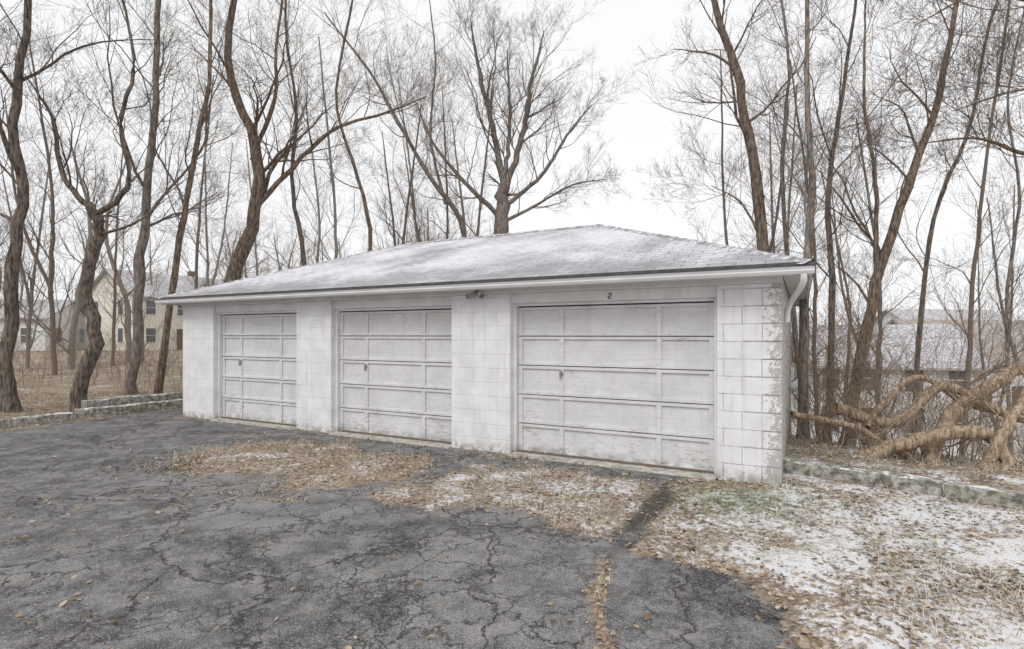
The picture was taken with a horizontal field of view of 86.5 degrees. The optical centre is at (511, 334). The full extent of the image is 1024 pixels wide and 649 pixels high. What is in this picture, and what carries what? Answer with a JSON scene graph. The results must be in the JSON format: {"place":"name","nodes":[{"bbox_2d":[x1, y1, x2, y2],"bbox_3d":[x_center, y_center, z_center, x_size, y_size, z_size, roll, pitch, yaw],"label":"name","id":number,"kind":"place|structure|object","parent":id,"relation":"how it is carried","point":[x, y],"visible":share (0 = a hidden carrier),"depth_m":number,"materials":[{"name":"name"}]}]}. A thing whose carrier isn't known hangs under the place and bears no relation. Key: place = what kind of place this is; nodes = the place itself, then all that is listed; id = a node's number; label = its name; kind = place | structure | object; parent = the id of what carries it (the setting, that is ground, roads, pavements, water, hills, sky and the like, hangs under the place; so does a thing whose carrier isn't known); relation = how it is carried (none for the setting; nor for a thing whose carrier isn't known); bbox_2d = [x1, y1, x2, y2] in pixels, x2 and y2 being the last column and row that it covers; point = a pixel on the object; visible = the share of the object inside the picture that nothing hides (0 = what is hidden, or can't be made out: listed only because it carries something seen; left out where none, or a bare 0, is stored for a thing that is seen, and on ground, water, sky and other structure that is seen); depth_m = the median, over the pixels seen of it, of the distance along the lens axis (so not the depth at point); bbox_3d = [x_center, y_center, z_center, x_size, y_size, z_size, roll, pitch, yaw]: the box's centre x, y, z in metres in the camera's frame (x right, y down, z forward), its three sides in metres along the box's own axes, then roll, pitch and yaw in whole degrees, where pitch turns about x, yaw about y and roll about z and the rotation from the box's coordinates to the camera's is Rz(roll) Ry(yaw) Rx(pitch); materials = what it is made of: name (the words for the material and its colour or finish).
{"place":"outdoors","nodes":[
{"label":"outdoors","id":0,"kind":"place"},
{"bbox_2d":[0,408,813,648],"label":"asphalt driveway","id":1,"kind":"structure","parent":0,"point":[503,576],"depth_m":4.18,"materials":[{"name":"grey asphalt"}]},
{"bbox_2d":[222,417,713,473],"bbox_3d":[-1.704,1.657,8.760,9.380,0.025,0.027,0,0,28],"label":"door bottom rot","id":2,"kind":"object","parent":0,"point":[633,463],"depth_m":7.58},
{"bbox_2d":[0,349,1023,648],"bbox_3d":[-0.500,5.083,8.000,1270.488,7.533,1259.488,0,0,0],"label":"ground","id":3,"kind":"structure","parent":0,"point":[800,541],"depth_m":4.56,"materials":[{"name":"white snow"}]},
{"bbox_2d":[0,6,62,320],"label":"bare tree","id":4,"kind":"object","parent":3,"relation":"on","point":[1,244],"visible":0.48,"depth_m":18.55,"materials":[{"name":"brown plant"}]},
{"bbox_2d":[0,412,73,428],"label":"timber edging","id":5,"kind":"object","parent":3,"relation":"on","point":[32,420],"visible":0.75,"depth_m":10.31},
{"bbox_2d":[0,303,84,350],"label":"walls","id":6,"kind":"structure","parent":3,"relation":"on","point":[65,333],"depth_m":52.79,"materials":[{"name":"white paint"}]},
{"bbox_2d":[0,299,82,319],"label":"roof","id":7,"kind":"structure","parent":6,"relation":"on","point":[44,312],"depth_m":52.44,"materials":[{"name":"grey"}]},
{"bbox_2d":[21,328,83,342],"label":"window panes","id":8,"kind":"object","parent":6,"relation":"attached to","point":[59,333],"visible":0.27,"depth_m":52.93,"materials":[{"name":"glass"}]},
{"bbox_2d":[20,327,84,342],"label":"window frames","id":9,"kind":"structure","parent":6,"relation":"attached to","point":[57,327],"depth_m":53.10,"materials":[{"name":"wood"}]},
{"bbox_2d":[0,121,97,367],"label":"bare tree","id":10,"kind":"object","parent":3,"relation":"on","point":[30,301],"visible":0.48,"depth_m":25.01,"materials":[{"name":"brown plant"}]},
{"bbox_2d":[0,3,137,374],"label":"bare tree","id":11,"kind":"object","parent":3,"relation":"on","point":[50,279],"visible":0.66,"depth_m":19.25,"materials":[{"name":"brown plant"}]},
{"bbox_2d":[0,308,182,394],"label":"shrub thicket","id":12,"kind":"object","parent":3,"relation":"on","point":[110,360],"visible":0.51,"depth_m":16.16,"materials":[{"name":"brown plant"}]},
{"bbox_2d":[0,0,206,412],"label":"bare tree","id":13,"kind":"object","parent":3,"relation":"on","point":[9,400],"visible":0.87,"depth_m":10.94,"materials":[{"name":"brown plant"}]},
{"bbox_2d":[64,86,180,365],"bbox_3d":[-18.990,-4.960,26.799,4.937,15.592,6.305,0,0,-32],"label":"bare tree","id":14,"kind":"object","parent":3,"relation":"on","point":[114,291],"visible":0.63,"depth_m":26.21,"materials":[{"name":"brown plant"}]},
{"bbox_2d":[92,393,159,399],"bbox_3d":[-8.700,1.474,12.731,0.144,0.161,1.808,0,0,42],"label":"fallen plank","id":15,"kind":"object","parent":3,"relation":"on","point":[116,396],"visible":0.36,"depth_m":12.38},
{"bbox_2d":[0,0,255,413],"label":"bare tree","id":16,"kind":"object","parent":3,"relation":"on","point":[85,369],"visible":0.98,"depth_m":11.45,"materials":[{"name":"brown plant"}]},
{"bbox_2d":[74,399,182,418],"bbox_3d":[-8.201,1.626,11.951,0.222,0.265,2.258,0,0,32],"label":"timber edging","id":17,"kind":"object","parent":3,"relation":"on","point":[101,411],"visible":0.66,"depth_m":11.67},
{"bbox_2d":[81,392,182,407],"bbox_3d":[-8.327,1.476,12.250,0.203,0.243,2.236,0,0,31],"label":"timber edging","id":18,"kind":"object","parent":3,"relation":"on","point":[127,400],"visible":0.67,"depth_m":11.98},
{"bbox_2d":[85,273,182,350],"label":"walls","id":19,"kind":"structure","parent":3,"relation":"on","point":[155,321],"depth_m":53.79,"materials":[{"name":"beige paint"}]},
{"bbox_2d":[94,299,181,342],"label":"window frames","id":20,"kind":"structure","parent":19,"relation":"attached to","point":[177,308],"depth_m":52.84,"materials":[{"name":"wood"}]},
{"bbox_2d":[95,300,182,341],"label":"window panes","id":21,"kind":"object","parent":20,"relation":"in","point":[150,311],"visible":0.14,"depth_m":52.77,"materials":[{"name":"glass"}]},
{"bbox_2d":[93,268,222,297],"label":"roof","id":22,"kind":"structure","parent":19,"relation":"on","point":[181,282],"depth_m":55.16,"materials":[{"name":"grey"}]},
{"bbox_2d":[177,329,182,349],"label":"front door","id":23,"kind":"structure","parent":19,"relation":"attached to","point":[181,338],"depth_m":55.41,"materials":[{"name":"brown wood"}]},
{"bbox_2d":[32,0,252,394],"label":"bare tree","id":24,"kind":"object","parent":3,"relation":"on","point":[137,337],"visible":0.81,"depth_m":13.95,"materials":[{"name":"brown plant"}]},
{"bbox_2d":[80,0,282,393],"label":"bare tree","id":25,"kind":"object","parent":3,"relation":"on","point":[161,371],"visible":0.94,"depth_m":13.45,"materials":[{"name":"brown plant"}]},
{"bbox_2d":[158,55,251,289],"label":"bare tree","id":26,"kind":"object","parent":3,"relation":"on","point":[206,238],"visible":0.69,"depth_m":22.39,"materials":[{"name":"brown plant"}]},
{"bbox_2d":[137,55,293,315],"bbox_3d":[-13.170,-4.981,25.014,6.826,15.308,6.105,0,0,14],"label":"bare tree","id":27,"kind":"object","parent":3,"relation":"on","point":[196,250],"visible":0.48,"depth_m":24.26,"materials":[{"name":"brown plant"}]},
{"bbox_2d":[0,80,457,368],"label":"distant trees","id":28,"kind":"object","parent":3,"relation":"on","point":[126,323],"visible":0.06,"depth_m":29.35,"materials":[{"name":"brown plant"}]},
{"bbox_2d":[184,120,298,284],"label":"bare tree","id":29,"kind":"object","parent":3,"relation":"on","point":[255,252],"visible":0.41,"depth_m":26.48,"materials":[{"name":"brown plant"}]},
{"bbox_2d":[171,0,358,265],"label":"bare tree","id":30,"kind":"object","parent":3,"relation":"on","point":[296,215],"visible":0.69,"depth_m":17.92,"materials":[{"name":"brown plant"}]},
{"bbox_2d":[135,0,466,282],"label":"bare tree","id":31,"kind":"object","parent":3,"relation":"on","point":[261,192],"visible":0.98,"depth_m":15.39,"materials":[{"name":"brown plant"}]},
{"bbox_2d":[224,0,390,272],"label":"bare tree","id":32,"kind":"object","parent":3,"relation":"on","point":[332,183],"visible":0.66,"depth_m":16.81,"materials":[{"name":"brown plant"}]},
{"bbox_2d":[262,63,371,271],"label":"bare tree","id":33,"kind":"object","parent":3,"relation":"on","point":[318,243],"visible":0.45,"depth_m":22.08,"materials":[{"name":"brown plant"}]},
{"bbox_2d":[264,0,399,250],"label":"bare tree","id":34,"kind":"object","parent":3,"relation":"on","point":[366,211],"visible":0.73,"depth_m":19.97,"materials":[{"name":"brown plant"}]},
{"bbox_2d":[287,0,481,237],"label":"bare tree","id":35,"kind":"object","parent":3,"relation":"on","point":[419,159],"visible":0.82,"depth_m":20.95,"materials":[{"name":"brown plant"}]},
{"bbox_2d":[346,75,455,250],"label":"bare tree","id":36,"kind":"object","parent":3,"relation":"on","point":[398,233],"visible":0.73,"depth_m":21.01,"materials":[{"name":"brown plant"}]},
{"bbox_2d":[342,44,469,256],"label":"bare tree","id":37,"kind":"object","parent":3,"relation":"on","point":[408,158],"visible":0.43,"depth_m":26.11,"materials":[{"name":"brown plant"}]},
{"bbox_2d":[361,64,488,241],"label":"bare tree","id":38,"kind":"object","parent":3,"relation":"on","point":[446,222],"visible":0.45,"depth_m":24.72,"materials":[{"name":"brown plant"}]},
{"bbox_2d":[209,418,716,480],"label":"door sills","id":39,"kind":"structure","parent":3,"relation":"on","point":[684,473],"depth_m":7.43,"materials":[{"name":"grey concrete"}]},
{"bbox_2d":[419,61,532,239],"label":"bare tree","id":40,"kind":"object","parent":3,"relation":"on","point":[480,203],"visible":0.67,"depth_m":20.02,"materials":[{"name":"brown plant"}]},
{"bbox_2d":[183,283,781,482],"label":"front pillars","id":41,"kind":"structure","parent":3,"relation":"on","point":[483,374],"depth_m":7.94,"materials":[{"name":"white concrete"}]},
{"bbox_2d":[216,286,716,312],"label":"door headers","id":42,"kind":"object","parent":41,"relation":"attached to","point":[658,293],"depth_m":7.53,"materials":[{"name":"white wood"}]},
{"bbox_2d":[218,297,716,474],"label":"door jambs","id":43,"kind":"structure","parent":41,"relation":"attached to","point":[517,306],"depth_m":7.80,"materials":[{"name":"white wood"}]},
{"bbox_2d":[223,314,296,424],"bbox_3d":[-4.821,0.638,10.458,2.284,2.063,0.040,0,0,28],"label":"overhead door","id":44,"kind":"structure","parent":43,"relation":"attached to","point":[247,339],"depth_m":10.46,"materials":[{"name":"paint"}]},
{"bbox_2d":[225,313,296,403],"bbox_3d":[-4.806,0.625,10.487,2.284,2.150,0.016,0,0,28],"label":"door backing","id":45,"kind":"object","parent":43,"relation":"attached to","point":[262,357],"depth_m":10.49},
{"bbox_2d":[342,309,449,416],"bbox_3d":[-1.906,0.625,8.943,2.394,2.150,0.017,0,0,28],"label":"door backing","id":46,"kind":"object","parent":43,"relation":"attached to","point":[398,361],"depth_m":8.90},
{"bbox_2d":[340,309,451,441],"bbox_3d":[-1.921,0.638,8.914,2.394,2.063,0.040,0,0,28],"label":"overhead door","id":47,"kind":"structure","parent":43,"relation":"attached to","point":[417,338],"depth_m":8.88,"materials":[{"name":"paint"}]},
{"bbox_2d":[519,302,713,470],"bbox_3d":[1.278,0.638,7.211,2.664,2.063,0.040,0,0,28],"label":"overhead door","id":48,"kind":"structure","parent":43,"relation":"attached to","point":[664,418],"depth_m":7.13,"materials":[{"name":"paint"}]},
{"bbox_2d":[520,301,713,438],"bbox_3d":[1.294,0.625,7.240,2.664,2.150,0.017,0,0,28],"label":"door backing","id":49,"kind":"object","parent":43,"relation":"attached to","point":[619,367],"depth_m":7.16,"materials":[{"name":"white wood"}]},
{"bbox_2d":[181,276,782,306],"bbox_3d":[-1.871,-0.643,8.807,11.200,0.113,0.272,0,0,28],"label":"front frieze","id":50,"kind":"object","parent":41,"relation":"on","point":[716,282],"visible":0.44,"depth_m":7.51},
{"bbox_2d":[466,290,479,298],"bbox_3d":[-0.558,-0.589,7.857,0.092,0.146,0.212,0,0,64],"label":"floodlight","id":51,"kind":"object","parent":50,"relation":"attached to","point":[472,295],"visible":0.88,"depth_m":7.83,"materials":[{"name":"metal"}]},
{"bbox_2d":[477,291,483,298],"bbox_3d":[-0.443,-0.575,7.784,0.085,0.126,0.181,0,0,-12],"label":"floodlight lamp","id":52,"kind":"object","parent":51,"relation":"attached to","point":[479,293],"visible":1,"depth_m":7.79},
{"bbox_2d":[353,0,641,234],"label":"bare tree","id":53,"kind":"object","parent":3,"relation":"on","point":[500,212],"visible":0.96,"depth_m":20.86,"materials":[{"name":"brown plant"}]},
{"bbox_2d":[0,390,1023,648],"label":"leaf litter","id":54,"kind":"object","parent":3,"relation":"on","point":[946,582],"visible":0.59,"depth_m":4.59,"materials":[{"name":"brown plant"}]},
{"bbox_2d":[623,0,848,252],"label":"bare tree","id":55,"kind":"object","parent":3,"relation":"on","point":[760,223],"visible":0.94,"depth_m":12.44,"materials":[{"name":"brown plant"}]},
{"bbox_2d":[669,2,845,343],"bbox_3d":[6.181,-2.513,14.294,4.319,12.529,3.199,0,0,0],"label":"bare tree","id":56,"kind":"object","parent":3,"relation":"on","point":[772,244],"visible":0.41,"depth_m":14.18,"materials":[{"name":"brown plant"}]},
{"bbox_2d":[743,287,782,484],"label":"corner blocks","id":57,"kind":"structure","parent":3,"relation":"on","point":[763,405],"depth_m":6.14,"materials":[{"name":"white concrete"}]},
{"bbox_2d":[639,480,892,528],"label":"green grass","id":58,"kind":"structure","parent":3,"relation":"on","point":[744,507],"depth_m":5.40,"materials":[{"name":"green plant"}]},
{"bbox_2d":[782,279,790,477],"bbox_3d":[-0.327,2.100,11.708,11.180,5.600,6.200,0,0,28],"label":"side walls","id":59,"kind":"structure","parent":3,"relation":"on","point":[786,360],"depth_m":7.63,"materials":[{"name":"white concrete"}]},
{"bbox_2d":[158,224,820,300],"bbox_3d":[-0.398,-1.436,11.575,11.964,1.408,7.284,0,0,28],"label":"roof","id":60,"kind":"object","parent":59,"relation":"on","point":[770,255],"visible":0.44,"depth_m":9.15,"materials":[{"name":"grey"}]},
{"bbox_2d":[167,226,804,298],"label":"roof shingles","id":61,"kind":"object","parent":60,"relation":"on","point":[585,250],"visible":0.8,"depth_m":8.96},
{"bbox_2d":[783,275,809,303],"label":"soffit","id":62,"kind":"structure","parent":59,"relation":"attached to","point":[792,283],"depth_m":7.53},
{"bbox_2d":[161,265,812,306],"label":"fascia","id":63,"kind":"structure","parent":62,"relation":"attached to","point":[809,285],"depth_m":7.24,"materials":[{"name":"white metal"}]},
{"bbox_2d":[154,266,814,303],"bbox_3d":[-2.088,-0.675,8.400,11.820,0.070,0.090,0,0,28],"label":"gutter","id":64,"kind":"object","parent":63,"relation":"attached to","point":[714,274],"visible":1,"depth_m":7.08,"materials":[{"name":"metal"}]},
{"bbox_2d":[157,261,814,299],"bbox_3d":[-0.398,-0.748,11.575,11.830,0.036,7.160,0,0,28],"label":"roof edge","id":65,"kind":"object","parent":63,"relation":"attached to","point":[599,274],"visible":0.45,"depth_m":7.15,"materials":[{"name":"metal"}]},
{"bbox_2d":[784,273,806,321],"bbox_3d":[3.125,-0.395,5.993,0.078,0.490,0.714,0,0,13],"label":"downspout","id":66,"kind":"object","parent":63,"relation":"attached to","point":[797,291],"visible":1,"depth_m":6.01,"materials":[{"name":"metal"}]},
{"bbox_2d":[791,366,791,423],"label":"walls","id":67,"kind":"structure","parent":3,"relation":"on","point":[791,390],"depth_m":50.59,"materials":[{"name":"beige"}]},
{"bbox_2d":[791,312,812,330],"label":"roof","id":68,"kind":"structure","parent":67,"relation":"on","point":[798,319],"depth_m":52.83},
{"bbox_2d":[737,57,854,364],"bbox_3d":[9.534,-2.085,18.612,4.107,14.932,4.516,0,0,-33],"label":"bare tree","id":69,"kind":"object","parent":3,"relation":"on","point":[772,219],"visible":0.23,"depth_m":18.74,"materials":[{"name":"brown plant"}]},
{"bbox_2d":[697,0,906,437],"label":"bare tree","id":70,"kind":"object","parent":3,"relation":"on","point":[783,205],"visible":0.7,"depth_m":12.96,"materials":[{"name":"brown plant"}]},
{"bbox_2d":[733,20,882,437],"bbox_3d":[7.097,-2.246,13.710,5.080,12.384,3.978,0,0,-32],"label":"bare tree","id":71,"kind":"object","parent":3,"relation":"on","point":[816,291],"visible":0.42,"depth_m":13.57,"materials":[{"name":"brown plant"}]},
{"bbox_2d":[744,35,911,420],"bbox_3d":[10.401,-1.875,18.521,5.460,15.314,6.105,0,0,-6],"label":"bare tree","id":72,"kind":"object","parent":3,"relation":"on","point":[789,192],"visible":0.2,"depth_m":18.27,"materials":[{"name":"brown plant"}]},
{"bbox_2d":[678,0,993,439],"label":"bare tree","id":73,"kind":"object","parent":3,"relation":"on","point":[809,200],"visible":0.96,"depth_m":10.47,"materials":[{"name":"brown plant"}]},
{"bbox_2d":[711,0,963,441],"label":"bare tree","id":74,"kind":"object","parent":3,"relation":"on","point":[830,254],"visible":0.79,"depth_m":11.46,"materials":[{"name":"brown plant"}]},
{"bbox_2d":[786,268,916,454],"bbox_3d":[4.398,0.400,7.851,2.245,2.710,2.199,0,0,40],"label":"shrub thicket","id":75,"kind":"object","parent":3,"relation":"on","point":[804,442],"visible":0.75,"depth_m":7.61,"materials":[{"name":"brown plant"}]},
{"bbox_2d":[778,126,943,432],"bbox_3d":[11.560,-0.775,19.769,6.280,14.260,4.917,0,0,18],"label":"bare tree","id":76,"kind":"object","parent":3,"relation":"on","point":[844,276],"visible":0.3,"depth_m":19.41,"materials":[{"name":"brown plant"}]},
{"bbox_2d":[783,458,942,496],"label":"concrete curb","id":77,"kind":"structure","parent":3,"relation":"on","point":[933,486],"depth_m":6.12,"materials":[{"name":"weathered concrete"},{"name":"moss"}]},
{"bbox_2d":[789,398,946,461],"bbox_3d":[5.357,1.755,7.852,2.311,1.813,0.939,0,0,0],"label":"fallen log","id":78,"kind":"object","parent":3,"relation":"on","point":[793,414],"visible":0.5,"depth_m":8.16,"materials":[{"name":"wood"}]},
{"bbox_2d":[792,355,980,460],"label":"walls","id":79,"kind":"structure","parent":3,"relation":"on","point":[794,429],"depth_m":30.16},
{"bbox_2d":[861,408,876,445],"bbox_3d":[20.184,5.150,30.560,1.000,2.100,0.050,0,0,20],"label":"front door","id":80,"kind":"structure","parent":79,"relation":"attached to","point":[872,431],"depth_m":30.58,"materials":[{"name":"wood"}]},
{"bbox_2d":[794,369,969,434],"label":"window frames","id":81,"kind":"structure","parent":79,"relation":"attached to","point":[881,390],"depth_m":30.00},
{"bbox_2d":[791,324,992,370],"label":"roof","id":82,"kind":"structure","parent":79,"relation":"on","point":[908,328],"depth_m":31.30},
{"bbox_2d":[875,312,897,323],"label":"walls","id":83,"kind":"structure","parent":3,"relation":"on","point":[889,316],"depth_m":55.15,"materials":[{"name":"white"}]},
{"bbox_2d":[875,309,1001,320],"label":"roof","id":84,"kind":"structure","parent":83,"relation":"on","point":[928,314],"depth_m":54.97,"materials":[{"name":"grey"}]},
{"bbox_2d":[790,63,986,443],"bbox_3d":[11.520,-1.083,17.742,3.632,14.034,5.647,0,0,-11],"label":"bare tree","id":85,"kind":"object","parent":3,"relation":"on","point":[868,277],"visible":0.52,"depth_m":17.28,"materials":[{"name":"brown plant"}]},
{"bbox_2d":[768,0,1023,446],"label":"bare tree","id":86,"kind":"object","parent":3,"relation":"on","point":[881,258],"visible":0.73,"depth_m":10.97,"materials":[{"name":"brown plant"}]},
{"bbox_2d":[787,234,1023,464],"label":"shrub thicket","id":87,"kind":"object","parent":3,"relation":"on","point":[835,377],"visible":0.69,"depth_m":8.61,"materials":[{"name":"brown plant"}]},
{"bbox_2d":[788,361,1023,467],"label":"shrub thicket","id":88,"kind":"object","parent":3,"relation":"on","point":[917,429],"visible":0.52,"depth_m":8.33,"materials":[{"name":"beige plant"}]},
{"bbox_2d":[791,288,1023,463],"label":"shrub thicket","id":89,"kind":"object","parent":3,"relation":"on","point":[957,454],"visible":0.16,"depth_m":11.27,"materials":[{"name":"brown plant"}]},
{"bbox_2d":[800,0,1021,451],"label":"bare tree","id":90,"kind":"object","parent":3,"relation":"on","point":[932,226],"visible":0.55,"depth_m":13.96,"materials":[{"name":"brown plant"}]},
{"bbox_2d":[822,0,1023,183],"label":"bare tree","id":91,"kind":"object","parent":3,"relation":"on","point":[998,94],"visible":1,"depth_m":8.00,"materials":[{"name":"brown plant"}]},
{"bbox_2d":[833,342,1023,427],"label":"fallen log","id":92,"kind":"object","parent":3,"relation":"on","point":[859,416],"visible":0.7,"depth_m":8.25,"materials":[{"name":"brown wood"}]},
{"bbox_2d":[852,425,1023,471],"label":"fallen log","id":93,"kind":"object","parent":3,"relation":"on","point":[915,441],"visible":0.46,"depth_m":7.59,"materials":[{"name":"brown wood"}]},
{"bbox_2d":[864,374,1023,428],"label":"fallen log","id":94,"kind":"object","parent":3,"relation":"on","point":[869,424],"visible":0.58,"depth_m":8.32,"materials":[{"name":"wood"}]},
{"bbox_2d":[870,0,1023,456],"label":"bare tree","id":95,"kind":"object","parent":3,"relation":"on","point":[979,220],"visible":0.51,"depth_m":15.07,"materials":[{"name":"brown plant"}]},
{"bbox_2d":[894,323,1023,464],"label":"walls","id":96,"kind":"structure","parent":3,"relation":"on","point":[1015,442],"depth_m":32.87,"materials":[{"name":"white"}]},
{"bbox_2d":[886,319,1023,366],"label":"roof","id":97,"kind":"structure","parent":96,"relation":"on","point":[975,327],"depth_m":36.22,"materials":[{"name":"grey"}]},
{"bbox_2d":[1012,386,1022,405],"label":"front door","id":98,"kind":"structure","parent":96,"relation":"attached to","point":[1014,387],"depth_m":32.84,"materials":[{"name":"grey wood"}]},
{"bbox_2d":[921,363,1023,464],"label":"fallen log","id":99,"kind":"object","parent":3,"relation":"on","point":[927,452],"visible":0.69,"depth_m":8.00,"materials":[{"name":"brown wood"}]},
{"bbox_2d":[939,156,1023,462],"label":"bare tree","id":100,"kind":"object","parent":3,"relation":"on","point":[1011,319],"visible":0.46,"depth_m":22.02,"materials":[{"name":"brown plant"}]},
{"bbox_2d":[944,480,1023,510],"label":"concrete curb","id":101,"kind":"structure","parent":3,"relation":"on","point":[1006,498],"depth_m":5.45,"materials":[{"name":"grey concrete"}]},
{"bbox_2d":[947,0,1023,456],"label":"bare tree","id":102,"kind":"object","parent":3,"relation":"on","point":[1007,287],"visible":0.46,"depth_m":15.96,"materials":[{"name":"brown plant"}]},
{"bbox_2d":[950,158,1023,452],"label":"bare tree","id":103,"kind":"object","parent":3,"relation":"on","point":[1001,302],"visible":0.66,"depth_m":18.36,"materials":[{"name":"brown plant"}]},
{"bbox_2d":[958,345,1023,468],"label":"fallen log","id":104,"kind":"object","parent":3,"relation":"on","point":[1005,430],"visible":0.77,"depth_m":7.28,"materials":[{"name":"brown wood"}]},
{"bbox_2d":[0,0,1023,324],"label":"sky","id":105,"kind":"structure","parent":0,"point":[641,131],"materials":[{"name":"white"}]},
{"bbox_2d":[794,364,964,432],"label":"window panes","id":106,"kind":"object","parent":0,"point":[958,377],"visible":0.04,"depth_m":29.88,"materials":[{"name":"glass"}]}
]}

